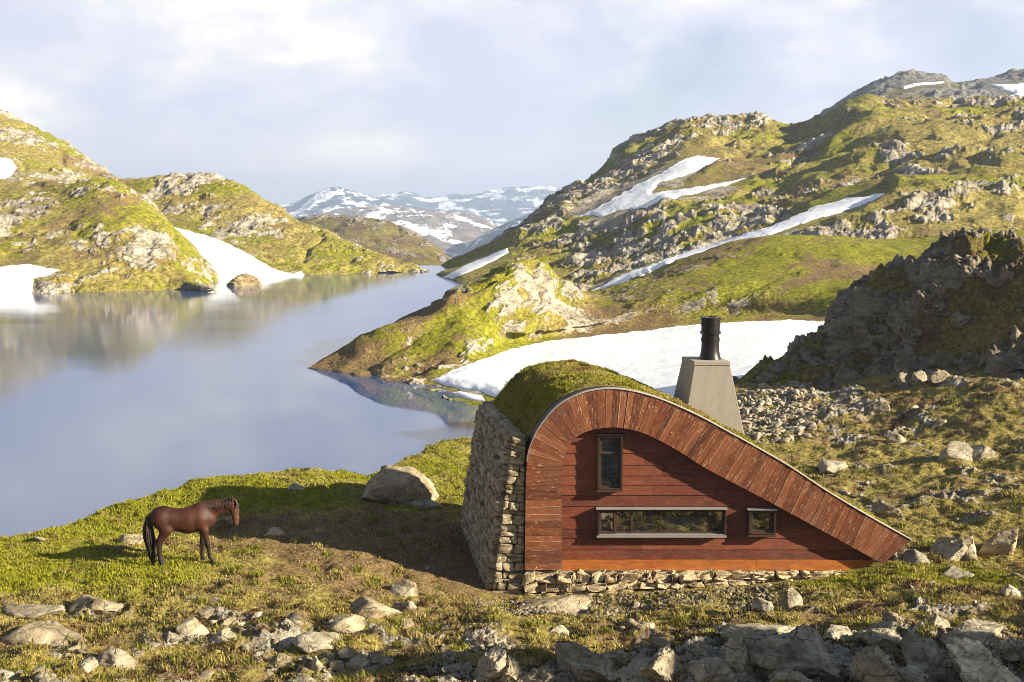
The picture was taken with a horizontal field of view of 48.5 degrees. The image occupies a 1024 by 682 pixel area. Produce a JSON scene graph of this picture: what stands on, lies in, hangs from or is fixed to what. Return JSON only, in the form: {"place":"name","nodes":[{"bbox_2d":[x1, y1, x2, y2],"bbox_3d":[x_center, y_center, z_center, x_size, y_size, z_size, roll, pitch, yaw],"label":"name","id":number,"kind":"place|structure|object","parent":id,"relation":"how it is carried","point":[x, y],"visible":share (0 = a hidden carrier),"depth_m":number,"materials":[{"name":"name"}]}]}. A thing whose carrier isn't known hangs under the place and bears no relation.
{"place":"outdoors","nodes":[
{"label":"outdoors","id":0,"kind":"place"},
{"bbox_2d":[0,110,118,184],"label":"hill","id":1,"kind":"structure","parent":0,"point":[34,154],"depth_m":282.89,"materials":[{"name":"plant"}]},
{"bbox_2d":[0,158,16,178],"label":"snow patch","id":2,"kind":"object","parent":1,"relation":"on","point":[8,167],"visible":0.99,"depth_m":260.26,"materials":[{"name":"snow"}]},
{"bbox_2d":[0,177,218,292],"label":"shore hill","id":3,"kind":"structure","parent":0,"point":[99,234],"depth_m":177.83,"materials":[{"name":"plant"}]},
{"bbox_2d":[0,264,59,293],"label":"snow patch","id":4,"kind":"object","parent":3,"relation":"on","point":[16,279],"visible":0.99,"depth_m":164.13,"materials":[{"name":"snow"}]},
{"bbox_2d":[0,265,477,536],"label":"lake","id":5,"kind":"structure","parent":0,"point":[107,399],"depth_m":73.96,"materials":[{"name":"blue liquid"}]},
{"bbox_2d":[226,273,261,285],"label":"rock islet","id":6,"kind":"object","parent":5,"relation":"in","point":[244,279],"visible":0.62,"depth_m":176.14,"materials":[{"name":"stone"}]},
{"bbox_2d":[79,172,445,274],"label":"ridge hill","id":7,"kind":"structure","parent":0,"point":[245,219],"depth_m":230.17,"materials":[{"name":"plant"}]},
{"bbox_2d":[174,227,303,279],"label":"snow patch","id":8,"kind":"object","parent":7,"relation":"on","point":[227,261],"visible":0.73,"depth_m":203.96,"materials":[{"name":"snow"}]},
{"bbox_2d":[295,214,451,264],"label":"dark hill","id":9,"kind":"structure","parent":0,"point":[390,238],"depth_m":552.29,"materials":[{"name":"plant"}]},
{"bbox_2d":[280,187,504,225],"bbox_3d":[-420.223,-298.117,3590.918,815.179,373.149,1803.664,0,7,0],"label":"snow peak","id":10,"kind":"structure","parent":0,"point":[332,198],"depth_m":3400.20,"materials":[{"name":"snow"}]},
{"bbox_2d":[307,205,497,257],"bbox_3d":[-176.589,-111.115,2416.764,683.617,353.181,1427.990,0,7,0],"label":"fell","id":11,"kind":"structure","parent":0,"point":[450,233],"depth_m":2279.62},
{"bbox_2d":[372,186,560,222],"bbox_3d":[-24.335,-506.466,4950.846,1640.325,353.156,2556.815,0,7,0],"label":"snow range","id":12,"kind":"structure","parent":0,"point":[505,204],"depth_m":4621.65,"materials":[{"name":"snow"}]},
{"bbox_2d":[453,214,528,256],"bbox_3d":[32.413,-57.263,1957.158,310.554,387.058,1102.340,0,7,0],"label":"blue fell","id":13,"kind":"structure","parent":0,"point":[484,239],"depth_m":1885.94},
{"bbox_2d":[0,364,1023,681],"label":"ground","id":14,"kind":"structure","parent":0,"point":[466,568],"depth_m":28.05,"materials":[{"name":"plant"}]},
{"bbox_2d":[2,603,65,618],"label":"boulder","id":15,"kind":"object","parent":14,"relation":"on","point":[29,611],"visible":0.76,"depth_m":23.31,"materials":[{"name":"stone"}]},
{"bbox_2d":[33,537,45,541],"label":"boulder","id":16,"kind":"object","parent":14,"relation":"on","point":[39,539],"visible":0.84,"depth_m":29.37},
{"bbox_2d":[1,620,86,647],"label":"boulder","id":17,"kind":"object","parent":14,"relation":"on","point":[52,632],"visible":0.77,"depth_m":21.72,"materials":[{"name":"stone"}]},
{"bbox_2d":[78,656,98,672],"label":"boulder","id":18,"kind":"object","parent":14,"relation":"on","point":[89,664],"visible":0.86,"depth_m":20.12,"materials":[{"name":"stone"}]},
{"bbox_2d":[67,595,123,615],"bbox_3d":[-8.713,5.584,23.862,1.196,0.533,0.873,0,7,0],"label":"boulder","id":19,"kind":"object","parent":14,"relation":"on","point":[96,605],"visible":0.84,"depth_m":23.67,"materials":[{"name":"stone"}]},
{"bbox_2d":[97,646,137,670],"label":"boulder","id":20,"kind":"object","parent":14,"relation":"on","point":[110,655],"visible":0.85,"depth_m":20.56,"materials":[{"name":"stone"}]},
{"bbox_2d":[117,534,143,544],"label":"boulder","id":21,"kind":"object","parent":14,"relation":"on","point":[129,539],"visible":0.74,"depth_m":29.04,"materials":[{"name":"stone"}]},
{"bbox_2d":[143,495,239,565],"bbox_3d":[-7.654,4.552,27.226,2.254,1.605,0.541,-2,7,-14],"label":"horse","id":22,"kind":"object","parent":14,"relation":"on","point":[167,521],"visible":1,"depth_m":26.99},
{"bbox_2d":[176,617,209,636],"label":"boulder","id":23,"kind":"object","parent":14,"relation":"on","point":[193,626],"visible":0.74,"depth_m":22.18,"materials":[{"name":"stone"}]},
{"bbox_2d":[194,606,214,618],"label":"boulder","id":24,"kind":"object","parent":14,"relation":"on","point":[206,612],"visible":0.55,"depth_m":23.56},
{"bbox_2d":[209,627,235,644],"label":"boulder","id":25,"kind":"object","parent":14,"relation":"on","point":[225,633],"visible":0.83,"depth_m":22.12,"materials":[{"name":"stone"}]},
{"bbox_2d":[211,513,241,526],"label":"boulder","id":26,"kind":"object","parent":14,"relation":"on","point":[228,521],"visible":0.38,"depth_m":30.61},
{"bbox_2d":[219,616,238,626],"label":"boulder","id":27,"kind":"object","parent":14,"relation":"on","point":[231,621],"visible":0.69,"depth_m":23.05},
{"bbox_2d":[251,611,261,618],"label":"boulder","id":28,"kind":"object","parent":14,"relation":"on","point":[255,615],"visible":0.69,"depth_m":23.42,"materials":[{"name":"white stone"}]},
{"bbox_2d":[264,527,284,536],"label":"boulder","id":29,"kind":"object","parent":14,"relation":"on","point":[275,531],"visible":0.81,"depth_m":29.55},
{"bbox_2d":[267,653,292,666],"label":"boulder","id":30,"kind":"object","parent":14,"relation":"on","point":[283,659],"visible":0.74,"depth_m":21.23,"materials":[{"name":"stone"}]},
{"bbox_2d":[287,612,302,627],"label":"boulder","id":31,"kind":"object","parent":14,"relation":"on","point":[294,617],"visible":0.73,"depth_m":22.89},
{"bbox_2d":[288,482,304,490],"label":"boulder","id":32,"kind":"object","parent":14,"relation":"on","point":[296,486],"visible":0.59,"depth_m":34.38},
{"bbox_2d":[285,675,315,681],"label":"boulder","id":33,"kind":"object","parent":14,"relation":"on","point":[306,678],"visible":0.98,"depth_m":19.94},
{"bbox_2d":[292,631,339,652],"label":"boulder","id":34,"kind":"object","parent":14,"relation":"on","point":[309,641],"visible":0.88,"depth_m":21.86,"materials":[{"name":"stone"}]},
{"bbox_2d":[310,656,322,671],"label":"boulder","id":35,"kind":"object","parent":14,"relation":"on","point":[316,665],"visible":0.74,"depth_m":20.43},
{"bbox_2d":[314,526,324,531],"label":"boulder","id":36,"kind":"object","parent":14,"relation":"on","point":[317,529],"visible":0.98,"depth_m":29.66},
{"bbox_2d":[329,660,344,671],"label":"boulder","id":37,"kind":"object","parent":14,"relation":"on","point":[336,665],"visible":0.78,"depth_m":20.89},
{"bbox_2d":[326,614,366,633],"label":"boulder","id":38,"kind":"object","parent":14,"relation":"on","point":[355,622],"visible":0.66,"depth_m":23.11,"materials":[{"name":"stone"}]},
{"bbox_2d":[349,652,370,670],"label":"boulder","id":39,"kind":"object","parent":14,"relation":"on","point":[360,660],"visible":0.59,"depth_m":21.01,"materials":[{"name":"stone"}]},
{"bbox_2d":[351,596,401,618],"bbox_3d":[-3.027,5.837,24.302,1.194,0.719,0.876,2,7,17],"label":"boulder","id":40,"kind":"object","parent":14,"relation":"on","point":[366,607],"visible":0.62,"depth_m":24.05,"materials":[{"name":"stone"}]},
{"bbox_2d":[360,465,438,504],"bbox_3d":[-3.368,4.393,34.300,2.366,1.512,1.784,0,7,0],"label":"boulder","id":41,"kind":"object","parent":14,"relation":"on","point":[386,484],"visible":0.8,"depth_m":33.58,"materials":[{"name":"stone"}]},
{"bbox_2d":[390,580,418,596],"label":"boulder","id":42,"kind":"object","parent":14,"relation":"on","point":[406,588],"visible":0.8,"depth_m":25.96,"materials":[{"name":"stone"}]},
{"bbox_2d":[393,601,416,611],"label":"boulder","id":43,"kind":"object","parent":14,"relation":"on","point":[403,606],"visible":0.65,"depth_m":24.81,"materials":[{"name":"stone"}]},
{"bbox_2d":[398,618,413,628],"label":"boulder","id":44,"kind":"object","parent":14,"relation":"on","point":[411,624],"visible":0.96,"depth_m":23.50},
{"bbox_2d":[403,499,442,509],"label":"boulder","id":45,"kind":"object","parent":14,"relation":"on","point":[424,504],"visible":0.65,"depth_m":33.25,"materials":[{"name":"stone"}]},
{"bbox_2d":[438,664,461,674],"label":"boulder","id":46,"kind":"object","parent":14,"relation":"on","point":[455,668],"visible":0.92,"depth_m":19.68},
{"bbox_2d":[474,646,507,681],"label":"boulder","id":47,"kind":"object","parent":14,"relation":"on","point":[492,663],"visible":0.91,"depth_m":19.27,"materials":[{"name":"stone"}]},
{"bbox_2d":[474,599,537,611],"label":"gravel","id":48,"kind":"structure","parent":14,"relation":"on","point":[485,603],"depth_m":25.77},
{"bbox_2d":[0,369,1023,681],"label":"heather","id":49,"kind":"object","parent":14,"relation":"on","point":[384,677],"visible":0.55,"depth_m":22.98,"materials":[{"name":"green plant"}]},
{"bbox_2d":[500,655,524,681],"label":"boulder","id":50,"kind":"object","parent":14,"relation":"on","point":[513,671],"visible":0.88,"depth_m":19.15,"materials":[{"name":"stone"}]},
{"bbox_2d":[3,366,1023,681],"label":"loose stones","id":51,"kind":"object","parent":14,"relation":"on","point":[377,658],"visible":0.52,"depth_m":21.37,"materials":[{"name":"stone"}]},
{"bbox_2d":[516,665,557,681],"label":"boulder","id":52,"kind":"object","parent":14,"relation":"on","point":[542,674],"visible":1,"depth_m":18.98,"materials":[{"name":"stone"}]},
{"bbox_2d":[521,594,591,614],"bbox_3d":[0.962,5.952,25.655,1.714,0.365,1.016,0,7,0],"label":"boulder","id":53,"kind":"object","parent":14,"relation":"on","point":[575,603],"visible":0.73,"depth_m":25.50,"materials":[{"name":"stone"}]},
{"bbox_2d":[549,625,568,636],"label":"boulder","id":54,"kind":"object","parent":14,"relation":"on","point":[561,630],"visible":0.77,"depth_m":23.01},
{"bbox_2d":[555,640,590,663],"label":"boulder","id":55,"kind":"object","parent":14,"relation":"on","point":[566,649],"visible":0.64,"depth_m":20.57,"materials":[{"name":"stone"}]},
{"bbox_2d":[564,650,616,681],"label":"boulder","id":56,"kind":"object","parent":14,"relation":"on","point":[592,666],"visible":0.91,"depth_m":18.93,"materials":[{"name":"stone"}]},
{"bbox_2d":[605,651,628,664],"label":"boulder","id":57,"kind":"object","parent":14,"relation":"on","point":[619,656],"visible":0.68,"depth_m":20.20,"materials":[{"name":"stone"}]},
{"bbox_2d":[613,655,650,681],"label":"boulder","id":58,"kind":"object","parent":14,"relation":"on","point":[632,667],"visible":0.68,"depth_m":18.25,"materials":[{"name":"stone"}]},
{"bbox_2d":[509,582,789,618],"bbox_3d":[3.194,5.875,25.719,6.591,0.724,2.238,0,7,0],"label":"rubble","id":59,"kind":"object","parent":14,"relation":"on","point":[765,594],"visible":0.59,"depth_m":25.70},
{"bbox_2d":[649,637,671,648],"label":"boulder","id":60,"kind":"object","parent":14,"relation":"on","point":[659,642],"visible":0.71,"depth_m":21.00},
{"bbox_2d":[639,644,685,681],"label":"boulder","id":61,"kind":"object","parent":14,"relation":"on","point":[664,664],"visible":0.88,"depth_m":17.97,"materials":[{"name":"stone"}]},
{"bbox_2d":[460,316,911,596],"bbox_3d":[3.985,2.749,29.125,11.006,6.743,5.234,0,7,0],"label":"hut","id":62,"kind":"object","parent":14,"relation":"on","point":[585,478],"visible":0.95,"depth_m":27.09,"materials":[{"name":"brown wood"}]},
{"bbox_2d":[596,433,623,491],"bbox_3d":[2.310,2.880,26.922,0.665,1.383,0.232,0,7,0],"label":"window","id":63,"kind":"structure","parent":62,"relation":"in","point":[609,467],"depth_m":26.93,"materials":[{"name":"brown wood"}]},
{"bbox_2d":[596,507,727,537],"bbox_3d":[3.554,4.315,27.090,3.122,0.699,0.232,0,7,0],"label":"window","id":64,"kind":"structure","parent":62,"relation":"in","point":[612,522],"depth_m":27.12,"materials":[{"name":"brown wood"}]},
{"bbox_2d":[746,507,777,536],"bbox_3d":[5.942,4.315,27.090,0.716,0.673,0.232,0,7,0],"label":"window","id":65,"kind":"structure","parent":62,"relation":"in","point":[761,521],"depth_m":27.08,"materials":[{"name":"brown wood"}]},
{"bbox_2d":[689,641,710,656],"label":"boulder","id":66,"kind":"object","parent":14,"relation":"on","point":[700,648],"visible":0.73,"depth_m":20.28,"materials":[{"name":"stone"}]},
{"bbox_2d":[683,656,737,681],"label":"boulder","id":67,"kind":"object","parent":14,"relation":"on","point":[709,669],"visible":0.82,"depth_m":17.79,"materials":[{"name":"stone"}]},
{"bbox_2d":[725,633,760,679],"bbox_3d":[3.703,5.123,18.176,0.597,0.904,0.516,2,7,13],"label":"boulder","id":68,"kind":"object","parent":14,"relation":"on","point":[738,660],"visible":0.73,"depth_m":18.04,"materials":[{"name":"stone"}]},
{"bbox_2d":[718,623,794,640],"bbox_3d":[4.512,5.427,21.288,1.129,0.387,1.511,-6,9,-41],"label":"boulder","id":69,"kind":"object","parent":14,"relation":"on","point":[749,631],"visible":0.69,"depth_m":21.08,"materials":[{"name":"stone"}]},
{"bbox_2d":[751,597,773,611],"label":"boulder","id":70,"kind":"object","parent":14,"relation":"on","point":[758,604],"visible":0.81,"depth_m":23.36,"materials":[{"name":"stone"}]},
{"bbox_2d":[737,380,817,443],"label":"scree","id":71,"kind":"structure","parent":14,"relation":"on","point":[801,423],"depth_m":44.01,"materials":[{"name":"stone"}]},
{"bbox_2d":[767,669,812,681],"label":"boulder","id":72,"kind":"object","parent":14,"relation":"on","point":[785,675],"visible":1,"depth_m":17.34,"materials":[{"name":"stone"}]},
{"bbox_2d":[778,587,802,610],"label":"boulder","id":73,"kind":"object","parent":14,"relation":"on","point":[791,598],"visible":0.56,"depth_m":24.09,"materials":[{"name":"stone"}]},
{"bbox_2d":[744,624,839,681],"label":"boulder","id":74,"kind":"object","parent":14,"relation":"on","point":[801,649],"visible":0.82,"depth_m":18.12,"materials":[{"name":"stone"}]},
{"bbox_2d":[816,459,847,473],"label":"boulder","id":75,"kind":"object","parent":14,"relation":"on","point":[829,466],"visible":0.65,"depth_m":36.57,"materials":[{"name":"stone"}]},
{"bbox_2d":[822,624,852,640],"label":"boulder","id":76,"kind":"object","parent":14,"relation":"on","point":[833,631],"visible":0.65,"depth_m":20.96,"materials":[{"name":"stone"}]},
{"bbox_2d":[852,414,867,420],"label":"boulder","id":77,"kind":"object","parent":14,"relation":"on","point":[858,417],"visible":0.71,"depth_m":41.98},
{"bbox_2d":[849,645,903,681],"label":"boulder","id":78,"kind":"object","parent":14,"relation":"on","point":[870,664],"visible":0.99,"depth_m":17.14,"materials":[{"name":"stone"}]},
{"bbox_2d":[866,401,889,412],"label":"boulder","id":79,"kind":"object","parent":14,"relation":"on","point":[879,406],"visible":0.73,"depth_m":42.32,"materials":[{"name":"stone"}]},
{"bbox_2d":[857,628,901,648],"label":"boulder","id":80,"kind":"object","parent":14,"relation":"on","point":[882,637],"visible":0.81,"depth_m":20.59,"materials":[{"name":"stone"}]},
{"bbox_2d":[870,503,902,518],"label":"boulder","id":81,"kind":"object","parent":14,"relation":"on","point":[882,510],"visible":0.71,"depth_m":30.57,"materials":[{"name":"stone"}]},
{"bbox_2d":[886,433,906,443],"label":"boulder","id":82,"kind":"object","parent":14,"relation":"on","point":[897,438],"visible":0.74,"depth_m":38.67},
{"bbox_2d":[890,552,902,561],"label":"boulder","id":83,"kind":"object","parent":14,"relation":"on","point":[897,555],"visible":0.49,"depth_m":27.28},
{"bbox_2d":[893,372,909,389],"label":"boulder","id":84,"kind":"object","parent":14,"relation":"on","point":[901,378],"visible":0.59,"depth_m":45.03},
{"bbox_2d":[895,665,928,681],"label":"boulder","id":85,"kind":"object","parent":14,"relation":"on","point":[910,673],"visible":1,"depth_m":17.06,"materials":[{"name":"stone"}]},
{"bbox_2d":[901,549,929,563],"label":"boulder","id":86,"kind":"object","parent":14,"relation":"on","point":[914,556],"visible":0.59,"depth_m":27.09,"materials":[{"name":"stone"}]},
{"bbox_2d":[911,370,926,382],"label":"boulder","id":87,"kind":"object","parent":14,"relation":"on","point":[919,376],"visible":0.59,"depth_m":44.98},
{"bbox_2d":[900,635,948,681],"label":"boulder","id":88,"kind":"object","parent":14,"relation":"on","point":[924,654],"visible":0.82,"depth_m":18.29,"materials":[{"name":"stone"}]},
{"bbox_2d":[920,615,950,627],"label":"boulder","id":89,"kind":"object","parent":14,"relation":"on","point":[939,621],"visible":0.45,"depth_m":21.52,"materials":[{"name":"stone"}]},
{"bbox_2d":[927,369,950,385],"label":"boulder","id":90,"kind":"object","parent":14,"relation":"on","point":[936,377],"visible":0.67,"depth_m":44.24,"materials":[{"name":"stone"}]},
{"bbox_2d":[931,418,947,428],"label":"boulder","id":91,"kind":"object","parent":14,"relation":"on","point":[939,422],"visible":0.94,"depth_m":39.54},
{"bbox_2d":[929,537,967,560],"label":"boulder","id":92,"kind":"object","parent":14,"relation":"on","point":[947,550],"visible":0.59,"depth_m":27.33,"materials":[{"name":"stone"}]},
{"bbox_2d":[936,441,973,460],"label":"boulder","id":93,"kind":"object","parent":14,"relation":"on","point":[957,450],"visible":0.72,"depth_m":36.02,"materials":[{"name":"stone"}]},
{"bbox_2d":[942,566,973,579],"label":"boulder","id":94,"kind":"object","parent":14,"relation":"on","point":[953,572],"visible":0.69,"depth_m":26.28,"materials":[{"name":"stone"}]},
{"bbox_2d":[950,536,977,561],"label":"boulder","id":95,"kind":"object","parent":14,"relation":"on","point":[970,554],"visible":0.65,"depth_m":27.28,"materials":[{"name":"stone"}]},
{"bbox_2d":[939,618,1004,648],"bbox_3d":[8.256,5.340,20.411,0.944,0.465,1.270,6,9,39],"label":"boulder","id":96,"kind":"object","parent":14,"relation":"on","point":[986,633],"visible":0.7,"depth_m":20.28,"materials":[{"name":"stone"}]},
{"bbox_2d":[946,637,1020,681],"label":"boulder","id":97,"kind":"object","parent":14,"relation":"on","point":[971,660],"visible":1,"depth_m":17.87,"materials":[{"name":"grey stone"}]},
{"bbox_2d":[971,444,997,459],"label":"boulder","id":98,"kind":"object","parent":14,"relation":"on","point":[981,451],"visible":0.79,"depth_m":36.08,"materials":[{"name":"stone"}]},
{"bbox_2d":[977,528,1017,555],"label":"boulder","id":99,"kind":"object","parent":14,"relation":"on","point":[1004,542],"visible":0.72,"depth_m":27.37,"materials":[{"name":"stone"}]},
{"bbox_2d":[994,637,1022,655],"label":"boulder","id":100,"kind":"object","parent":14,"relation":"on","point":[1012,644],"visible":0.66,"depth_m":19.22,"materials":[{"name":"stone"}]},
{"bbox_2d":[1001,584,1021,596],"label":"boulder","id":101,"kind":"object","parent":14,"relation":"on","point":[1006,589],"visible":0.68,"depth_m":23.86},
{"bbox_2d":[0,0,1023,204],"label":"sky","id":102,"kind":"structure","parent":0,"point":[289,101],"materials":[{"name":"white"}]},
{"bbox_2d":[308,229,1023,405],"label":"headland","id":103,"kind":"structure","parent":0,"point":[510,305],"depth_m":95.25,"materials":[{"name":"plant"}]},
{"bbox_2d":[453,391,484,400],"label":"snow patch","id":104,"kind":"object","parent":103,"relation":"on","point":[466,395],"visible":0.98,"depth_m":71.76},
{"bbox_2d":[431,319,824,396],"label":"snow patch","id":105,"kind":"object","parent":103,"relation":"on","point":[653,358],"visible":0.56,"depth_m":79.95,"materials":[{"name":"snow"}]},
{"bbox_2d":[437,94,1023,291],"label":"mountainside","id":106,"kind":"structure","parent":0,"point":[929,167],"depth_m":203.12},
{"bbox_2d":[443,248,508,278],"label":"snow patch","id":107,"kind":"object","parent":106,"relation":"on","point":[476,264],"visible":1,"depth_m":197.74,"materials":[{"name":"snow"}]},
{"bbox_2d":[579,155,744,216],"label":"snow patch","id":108,"kind":"object","parent":106,"relation":"on","point":[640,195],"visible":0.98,"depth_m":224.19,"materials":[{"name":"snow"}]},
{"bbox_2d":[592,193,884,290],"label":"snow patch","id":109,"kind":"object","parent":106,"relation":"on","point":[828,209],"visible":0.84,"depth_m":159.27,"materials":[{"name":"snow"}]},
{"bbox_2d":[732,226,1023,390],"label":"crag","id":110,"kind":"structure","parent":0,"point":[954,300],"depth_m":48.74,"materials":[{"name":"stone"}]},
{"bbox_2d":[811,68,1023,118],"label":"mountain","id":111,"kind":"structure","parent":0,"point":[888,87],"depth_m":556.90,"materials":[{"name":"stone"}]},
{"bbox_2d":[901,81,943,88],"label":"snow patch","id":112,"kind":"object","parent":111,"relation":"on","point":[915,84],"visible":1,"depth_m":545.52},
{"bbox_2d":[989,83,1023,95],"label":"snow patch","id":113,"kind":"object","parent":111,"relation":"on","point":[1016,89],"visible":0.72,"depth_m":533.53,"materials":[{"name":"snow"}]}
]}

